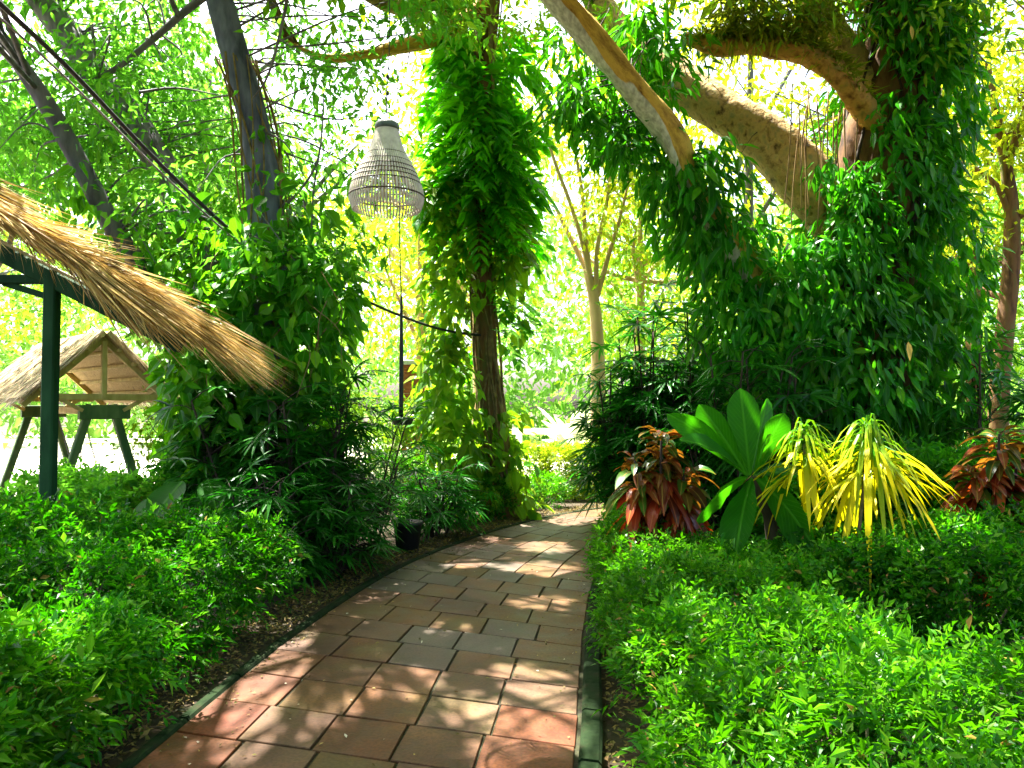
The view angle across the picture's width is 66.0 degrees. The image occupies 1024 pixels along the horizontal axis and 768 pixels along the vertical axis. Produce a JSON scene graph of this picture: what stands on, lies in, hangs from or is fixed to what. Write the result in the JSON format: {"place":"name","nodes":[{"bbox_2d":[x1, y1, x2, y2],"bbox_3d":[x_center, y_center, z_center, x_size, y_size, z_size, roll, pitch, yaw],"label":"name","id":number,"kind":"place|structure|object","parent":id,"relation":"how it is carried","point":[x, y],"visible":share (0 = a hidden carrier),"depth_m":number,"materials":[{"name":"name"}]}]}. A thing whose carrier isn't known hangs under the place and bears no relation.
{"place":"outdoors","nodes":[
{"label":"outdoors","id":0,"kind":"place"},
{"bbox_2d":[0,435,427,492],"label":"sand clearing","id":1,"kind":"structure","parent":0,"point":[33,463],"depth_m":26.66,"materials":[{"name":"beige sand"}]},
{"bbox_2d":[0,82,111,365],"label":"garden tree","id":2,"kind":"object","parent":1,"relation":"on","point":[29,327],"visible":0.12,"depth_m":18.87,"materials":[{"name":"yellow plant"}]},
{"bbox_2d":[0,433,162,466],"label":"rail fence","id":3,"kind":"object","parent":1,"relation":"on","point":[135,435],"visible":0.18,"depth_m":20.13,"materials":[{"name":"white paint"}]},
{"bbox_2d":[60,86,383,352],"bbox_3d":[-7.315,-2.760,19.203,8.176,9.870,7.081,0,-2,0],"label":"garden tree","id":4,"kind":"object","parent":1,"relation":"on","point":[83,324],"visible":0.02,"depth_m":18.28,"materials":[{"name":"green plant"}]},
{"bbox_2d":[133,509,717,767],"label":"path","id":5,"kind":"structure","parent":0,"point":[383,722],"depth_m":4.60,"materials":[{"name":"tile"}]},
{"bbox_2d":[148,513,586,767],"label":"fallen leaves","id":6,"kind":"object","parent":5,"relation":"on","point":[345,735],"visible":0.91,"depth_m":5.03,"materials":[{"name":"brown plant"}]},
{"bbox_2d":[426,453,577,489],"bbox_3d":[1.984,2.280,23.298,10.547,0.001,17.717,0,-2,0],"label":"sand strip","id":7,"kind":"object","parent":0,"point":[533,467],"depth_m":21.56,"materials":[{"name":"beige sand"}]},
{"bbox_2d":[327,0,606,423],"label":"garden tree","id":8,"kind":"object","parent":7,"relation":"on","point":[414,91],"visible":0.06,"depth_m":20.24,"materials":[{"name":"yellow plant"}]},
{"bbox_2d":[512,428,560,459],"bbox_3d":[0.725,1.826,23.756,1.450,0.960,0.800,0,-2,0],"label":"stone table","id":9,"kind":"object","parent":7,"relation":"on","point":[552,432],"visible":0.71,"depth_m":23.37,"materials":[{"name":"white stone"}]},
{"bbox_2d":[537,407,590,446],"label":"agave","id":10,"kind":"object","parent":7,"relation":"on","point":[564,434],"visible":0.21,"depth_m":24.11,"materials":[{"name":"white plant"}]},
{"bbox_2d":[520,29,670,437],"bbox_3d":[1.753,-2.816,15.724,4.175,9.766,4.058,0,-2,0],"label":"many stemmed tree","id":11,"kind":"object","parent":7,"relation":"on","point":[595,312],"visible":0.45,"depth_m":15.41,"materials":[{"name":"yellow plant"}]},
{"bbox_2d":[537,111,751,385],"bbox_3d":[2.658,-1.616,16.724,4.390,7.447,5.496,0,-2,0],"label":"garden tree","id":12,"kind":"object","parent":7,"relation":"on","point":[640,289],"visible":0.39,"depth_m":16.45,"materials":[{"name":"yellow plant"}]},
{"bbox_2d":[572,0,863,365],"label":"garden tree","id":13,"kind":"object","parent":7,"relation":"on","point":[750,86],"visible":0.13,"depth_m":17.23,"materials":[{"name":"yellow plant"}]},
{"bbox_2d":[0,412,1023,767],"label":"ground","id":14,"kind":"structure","parent":0,"point":[608,724],"depth_m":4.78,"materials":[{"name":"soil"}]},
{"bbox_2d":[0,0,155,267],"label":"garden tree","id":15,"kind":"object","parent":14,"relation":"on","point":[13,83],"visible":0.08,"depth_m":11.84,"materials":[{"name":"green plant"}]},
{"bbox_2d":[0,591,177,767],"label":"leafy bush","id":16,"kind":"object","parent":14,"relation":"on","point":[28,655],"visible":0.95,"depth_m":3.35,"materials":[{"name":"green plant"}]},
{"bbox_2d":[0,328,179,494],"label":"thatched hut","id":17,"kind":"object","parent":14,"relation":"on","point":[101,368],"visible":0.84,"depth_m":11.27,"materials":[{"name":"wood"}]},
{"bbox_2d":[0,456,187,563],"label":"understorey bush","id":18,"kind":"object","parent":14,"relation":"on","point":[135,489],"visible":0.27,"depth_m":7.94,"materials":[{"name":"green plant"}]},
{"bbox_2d":[103,384,178,472],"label":"garden shrub","id":19,"kind":"object","parent":14,"relation":"on","point":[150,445],"visible":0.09,"depth_m":11.73,"materials":[{"name":"green plant"}]},
{"bbox_2d":[0,482,318,748],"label":"leafy hedge","id":20,"kind":"object","parent":14,"relation":"on","point":[133,577],"visible":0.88,"depth_m":4.85,"materials":[{"name":"green plant"}]},
{"bbox_2d":[0,178,321,596],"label":"thatched shelter","id":21,"kind":"object","parent":14,"relation":"on","point":[107,284],"visible":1,"depth_m":6.10,"materials":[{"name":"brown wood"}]},
{"bbox_2d":[134,479,251,583],"bbox_3d":[-2.821,1.330,6.960,1.043,0.965,0.434,0,-2,0],"label":"elephant ear","id":22,"kind":"object","parent":14,"relation":"on","point":[160,494],"visible":0.3,"depth_m":6.95},
{"bbox_2d":[64,0,371,216],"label":"garden tree","id":23,"kind":"object","parent":14,"relation":"on","point":[263,67],"visible":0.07,"depth_m":15.30,"materials":[{"name":"green plant"}]},
{"bbox_2d":[0,0,497,482],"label":"leaning tree","id":24,"kind":"object","parent":14,"relation":"on","point":[120,87],"visible":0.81,"depth_m":8.86,"materials":[{"name":"green plant"}]},
{"bbox_2d":[0,17,242,246],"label":"overhead cable","id":25,"kind":"object","parent":24,"relation":"attached to","point":[95,107],"visible":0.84,"depth_m":6.68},
{"bbox_2d":[0,0,265,261],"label":"overhead cable","id":26,"kind":"object","parent":24,"relation":"attached to","point":[51,51],"visible":0.84,"depth_m":6.58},
{"bbox_2d":[36,51,374,559],"bbox_3d":[-3.072,-0.846,8.612,3.290,5.454,2.413,0,-2,14],"label":"climbing vine","id":27,"kind":"object","parent":24,"relation":"attached to","point":[294,317],"visible":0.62,"depth_m":7.99,"materials":[{"name":"green plant"}]},
{"bbox_2d":[343,289,480,336],"bbox_3d":[-1.614,-1.022,10.038,0.205,0.577,3.717,-1,-2,36],"label":"tied rope","id":28,"kind":"object","parent":24,"relation":"attached to","point":[419,322],"visible":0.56,"depth_m":10.66,"materials":[{"name":"brown fabric"}]},
{"bbox_2d":[143,397,356,555],"bbox_3d":[-2.872,1.071,8.780,2.484,2.087,2.228,0,-2,0],"label":"understorey bush","id":29,"kind":"object","parent":14,"relation":"on","point":[167,472],"visible":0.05,"depth_m":8.07,"materials":[{"name":"green plant"}]},
{"bbox_2d":[169,450,347,599],"bbox_3d":[-2.200,1.213,6.837,1.711,1.276,1.565,0,-2,0],"label":"fan palm","id":30,"kind":"object","parent":14,"relation":"on","point":[265,500],"visible":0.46,"depth_m":6.70,"materials":[{"name":"green plant"}]},
{"bbox_2d":[138,357,410,557],"bbox_3d":[-2.297,0.773,8.031,2.630,2.148,2.251,0,-2,0],"label":"fan palm","id":31,"kind":"object","parent":14,"relation":"on","point":[300,455],"visible":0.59,"depth_m":7.63,"materials":[{"name":"green plant"}]},
{"bbox_2d":[154,112,414,374],"bbox_3d":[-4.388,-1.432,14.630,4.865,6.964,4.868,-2,-2,43],"label":"garden tree","id":32,"kind":"object","parent":14,"relation":"on","point":[344,219],"visible":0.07,"depth_m":14.61,"materials":[{"name":"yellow plant"}]},
{"bbox_2d":[252,459,415,587],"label":"fan palm","id":33,"kind":"object","parent":14,"relation":"on","point":[347,530],"visible":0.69,"depth_m":7.33,"materials":[{"name":"green plant"}]},
{"bbox_2d":[312,375,400,482],"bbox_3d":[-2.904,0.818,13.305,2.338,2.469,2.175,1,-2,-33],"label":"garden shrub","id":34,"kind":"object","parent":14,"relation":"on","point":[356,406],"visible":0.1,"depth_m":13.26,"materials":[{"name":"green plant"}]},
{"bbox_2d":[116,507,602,767],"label":"kerb","id":35,"kind":"structure","parent":14,"relation":"on","point":[149,747],"depth_m":4.89,"materials":[{"name":"grey concrete"}]},
{"bbox_2d":[283,399,450,552],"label":"fan palm","id":36,"kind":"object","parent":14,"relation":"on","point":[363,471],"visible":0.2,"depth_m":8.71,"materials":[{"name":"green plant"}]},
{"bbox_2d":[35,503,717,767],"bbox_3d":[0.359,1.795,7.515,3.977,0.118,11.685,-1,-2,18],"label":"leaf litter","id":37,"kind":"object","parent":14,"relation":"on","point":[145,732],"visible":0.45,"depth_m":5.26,"materials":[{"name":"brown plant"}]},
{"bbox_2d":[353,436,417,479],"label":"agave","id":38,"kind":"object","parent":14,"relation":"on","point":[389,444],"visible":0.06,"depth_m":15.10,"materials":[{"name":"green plant"}]},
{"bbox_2d":[361,387,433,482],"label":"garden shrub","id":39,"kind":"object","parent":14,"relation":"on","point":[409,431],"visible":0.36,"depth_m":14.75,"materials":[{"name":"green plant"}]},
{"bbox_2d":[392,60,412,424],"bbox_3d":[-1.416,-1.856,10.260,0.280,4.777,0.280,0,-2,0],"label":"lamp post","id":40,"kind":"object","parent":14,"relation":"on","point":[401,371],"visible":0.76,"depth_m":10.20,"materials":[{"name":"black metal"}]},
{"bbox_2d":[356,447,457,508],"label":"clipped hedge","id":41,"kind":"object","parent":14,"relation":"on","point":[411,459],"visible":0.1,"depth_m":12.49,"materials":[{"name":"green plant"}]},
{"bbox_2d":[392,519,422,552],"bbox_3d":[-1.160,1.691,8.754,0.344,0.331,0.344,0,-2,0],"label":"plant pot","id":42,"kind":"object","parent":14,"relation":"on","point":[409,541],"visible":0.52,"depth_m":8.63,"materials":[{"name":"plastic"}]},
{"bbox_2d":[402,360,425,482],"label":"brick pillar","id":43,"kind":"structure","parent":14,"relation":"on","point":[407,386],"depth_m":15.80,"materials":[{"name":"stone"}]},
{"bbox_2d":[304,125,572,389],"bbox_3d":[-2.171,-1.982,18.492,6.169,8.286,5.612,-2,-2,43],"label":"garden tree","id":44,"kind":"object","parent":14,"relation":"on","point":[408,275],"visible":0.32,"depth_m":18.11,"materials":[{"name":"yellow plant"}]},
{"bbox_2d":[375,456,504,540],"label":"fan palm","id":45,"kind":"object","parent":14,"relation":"on","point":[460,510],"visible":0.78,"depth_m":9.60,"materials":[{"name":"green plant"}]},
{"bbox_2d":[397,472,519,528],"bbox_3d":[-0.741,1.636,10.864,1.071,0.866,2.243,-1,-2,40],"label":"bush","id":46,"kind":"object","parent":14,"relation":"on","point":[484,502],"visible":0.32,"depth_m":10.96,"materials":[{"name":"green plant"}]},
{"bbox_2d":[266,0,691,518],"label":"slim tree","id":47,"kind":"object","parent":14,"relation":"on","point":[380,50],"visible":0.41,"depth_m":10.95,"materials":[{"name":"green plant"}]},
{"bbox_2d":[402,0,564,520],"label":"climbing vine","id":48,"kind":"object","parent":47,"relation":"attached to","point":[508,191],"visible":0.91,"depth_m":11.28,"materials":[{"name":"green plant"}]},
{"bbox_2d":[0,88,1023,450],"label":"woodland","id":49,"kind":"object","parent":14,"relation":"on","point":[392,366],"visible":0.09,"depth_m":36.10,"materials":[{"name":"green plant"}]},
{"bbox_2d":[525,470,575,509],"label":"bush","id":50,"kind":"object","parent":14,"relation":"on","point":[558,481],"visible":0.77,"depth_m":12.47,"materials":[{"name":"green plant"}]},
{"bbox_2d":[516,438,599,500],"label":"clipped hedge","id":51,"kind":"object","parent":14,"relation":"on","point":[563,451],"visible":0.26,"depth_m":13.61,"materials":[{"name":"plant"}]},
{"bbox_2d":[553,350,684,517],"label":"fan palm","id":52,"kind":"object","parent":14,"relation":"on","point":[589,477],"visible":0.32,"depth_m":10.24,"materials":[{"name":"green plant"}]},
{"bbox_2d":[263,0,1023,518],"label":"tree","id":53,"kind":"object","parent":14,"relation":"on","point":[783,154],"visible":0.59,"depth_m":9.08,"materials":[{"name":"brown plant"}]},
{"bbox_2d":[348,0,424,218],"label":"hanging lamp","id":54,"kind":"object","parent":53,"relation":"hanging from","point":[385,153],"visible":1,"depth_m":4.55,"materials":[{"name":"wicker"}]},
{"bbox_2d":[510,0,1014,528],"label":"climbing vine","id":55,"kind":"object","parent":53,"relation":"attached to","point":[788,306],"visible":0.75,"depth_m":8.73,"materials":[{"name":"green plant"}]},
{"bbox_2d":[684,0,899,134],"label":"epiphyte clump","id":56,"kind":"object","parent":53,"relation":"attached to","point":[756,28],"visible":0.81,"depth_m":8.96,"materials":[{"name":"green plant"}]},
{"bbox_2d":[578,520,716,767],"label":"kerb","id":57,"kind":"structure","parent":14,"relation":"on","point":[591,746],"depth_m":3.99,"materials":[{"name":"concrete"}]},
{"bbox_2d":[602,425,719,604],"bbox_3d":[1.220,1.191,6.453,0.977,1.711,0.678,0,-2,0],"label":"red croton","id":58,"kind":"object","parent":14,"relation":"on","point":[650,503],"visible":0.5,"depth_m":6.32,"materials":[{"name":"brown plant"}]},
{"bbox_2d":[562,275,777,533],"bbox_3d":[2.026,0.234,10.223,2.738,3.348,2.537,0,-2,0],"label":"fan palm","id":59,"kind":"object","parent":14,"relation":"on","point":[647,400],"visible":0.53,"depth_m":9.91,"materials":[{"name":"green plant"}]},
{"bbox_2d":[649,341,705,371],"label":"garden shrub","id":60,"kind":"object","parent":14,"relation":"on","point":[673,354],"depth_m":13.66,"materials":[{"name":"green plant"}]},
{"bbox_2d":[594,339,798,541],"bbox_3d":[2.577,0.728,10.509,2.986,3.071,3.115,0,-2,0],"label":"understorey bush","id":61,"kind":"object","parent":14,"relation":"on","point":[718,513],"visible":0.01,"depth_m":10.72,"materials":[{"name":"green plant"}]},
{"bbox_2d":[576,500,875,694],"bbox_3d":[1.431,1.517,6.922,2.020,0.940,5.710,0,-2,0],"label":"hedge","id":62,"kind":"object","parent":14,"relation":"on","point":[626,585],"visible":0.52,"depth_m":5.24,"materials":[{"name":"green plant"}]},
{"bbox_2d":[667,388,814,558],"bbox_3d":[1.877,0.909,6.181,1.320,1.759,0.950,0,-2,0],"label":"broad leaf plant","id":63,"kind":"object","parent":14,"relation":"on","point":[746,437],"visible":0.88,"depth_m":6.21,"materials":[{"name":"green plant"}]},
{"bbox_2d":[640,328,864,551],"bbox_3d":[2.614,0.604,8.481,2.429,2.513,2.238,0,-2,0],"label":"bush","id":64,"kind":"object","parent":14,"relation":"on","point":[716,386],"visible":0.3,"depth_m":8.11,"materials":[{"name":"green plant"}]},
{"bbox_2d":[750,417,861,537],"bbox_3d":[2.237,1.020,6.098,0.922,1.524,0.879,2,-2,-43],"label":"yellow croton","id":65,"kind":"object","parent":14,"relation":"on","point":[806,462],"visible":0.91,"depth_m":6.02,"materials":[{"name":"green plant"}]},
{"bbox_2d":[590,568,1023,767],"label":"hedge","id":66,"kind":"object","parent":14,"relation":"on","point":[900,680],"visible":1,"depth_m":2.96,"materials":[{"name":"green plant"}]},
{"bbox_2d":[780,413,957,599],"bbox_3d":[2.641,1.110,5.868,1.248,1.787,1.310,0,-2,0],"label":"yellow croton","id":67,"kind":"object","parent":14,"relation":"on","point":[877,461],"visible":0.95,"depth_m":5.74,"materials":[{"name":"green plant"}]},
{"bbox_2d":[750,426,1023,584],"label":"understorey bush","id":68,"kind":"object","parent":14,"relation":"on","point":[941,463],"visible":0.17,"depth_m":7.24,"materials":[{"name":"green plant"}]},
{"bbox_2d":[760,493,1023,664],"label":"hedge","id":69,"kind":"object","parent":14,"relation":"on","point":[928,566],"visible":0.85,"depth_m":5.15,"materials":[{"name":"green plant"}]},
{"bbox_2d":[789,0,1023,447],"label":"garden tree","id":70,"kind":"object","parent":14,"relation":"on","point":[999,259],"visible":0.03,"depth_m":14.48,"materials":[{"name":"green plant"}]},
{"bbox_2d":[817,0,1023,440],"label":"garden tree","id":71,"kind":"object","parent":14,"relation":"on","point":[1005,190],"visible":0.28,"depth_m":11.76,"materials":[{"name":"yellow plant"}]},
{"bbox_2d":[920,326,1023,452],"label":"fan palm","id":72,"kind":"object","parent":14,"relation":"on","point":[1013,400],"visible":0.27,"depth_m":8.27,"materials":[{"name":"dark green leaf"}]},
{"bbox_2d":[935,425,1023,605],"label":"red croton","id":73,"kind":"object","parent":14,"relation":"on","point":[1003,479],"visible":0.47,"depth_m":6.29,"materials":[{"name":"brown plant"}]},
{"bbox_2d":[983,530,1023,631],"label":"red croton","id":74,"kind":"object","parent":14,"relation":"on","point":[997,587],"visible":0.04,"depth_m":5.59,"materials":[{"name":"brown plant"}]},
{"bbox_2d":[0,429,1023,446],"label":"lawn","id":75,"kind":"structure","parent":0,"point":[532,436],"depth_m":44.02,"materials":[{"name":"green plant"}]},
{"bbox_2d":[782,128,1023,437],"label":"garden tree","id":76,"kind":"object","parent":75,"relation":"on","point":[1021,308],"depth_m":18.62,"materials":[{"name":"green plant"}]},
{"bbox_2d":[0,0,1023,412],"label":"sky","id":77,"kind":"structure","parent":0,"point":[322,7],"materials":[{"name":"white"}]}
]}

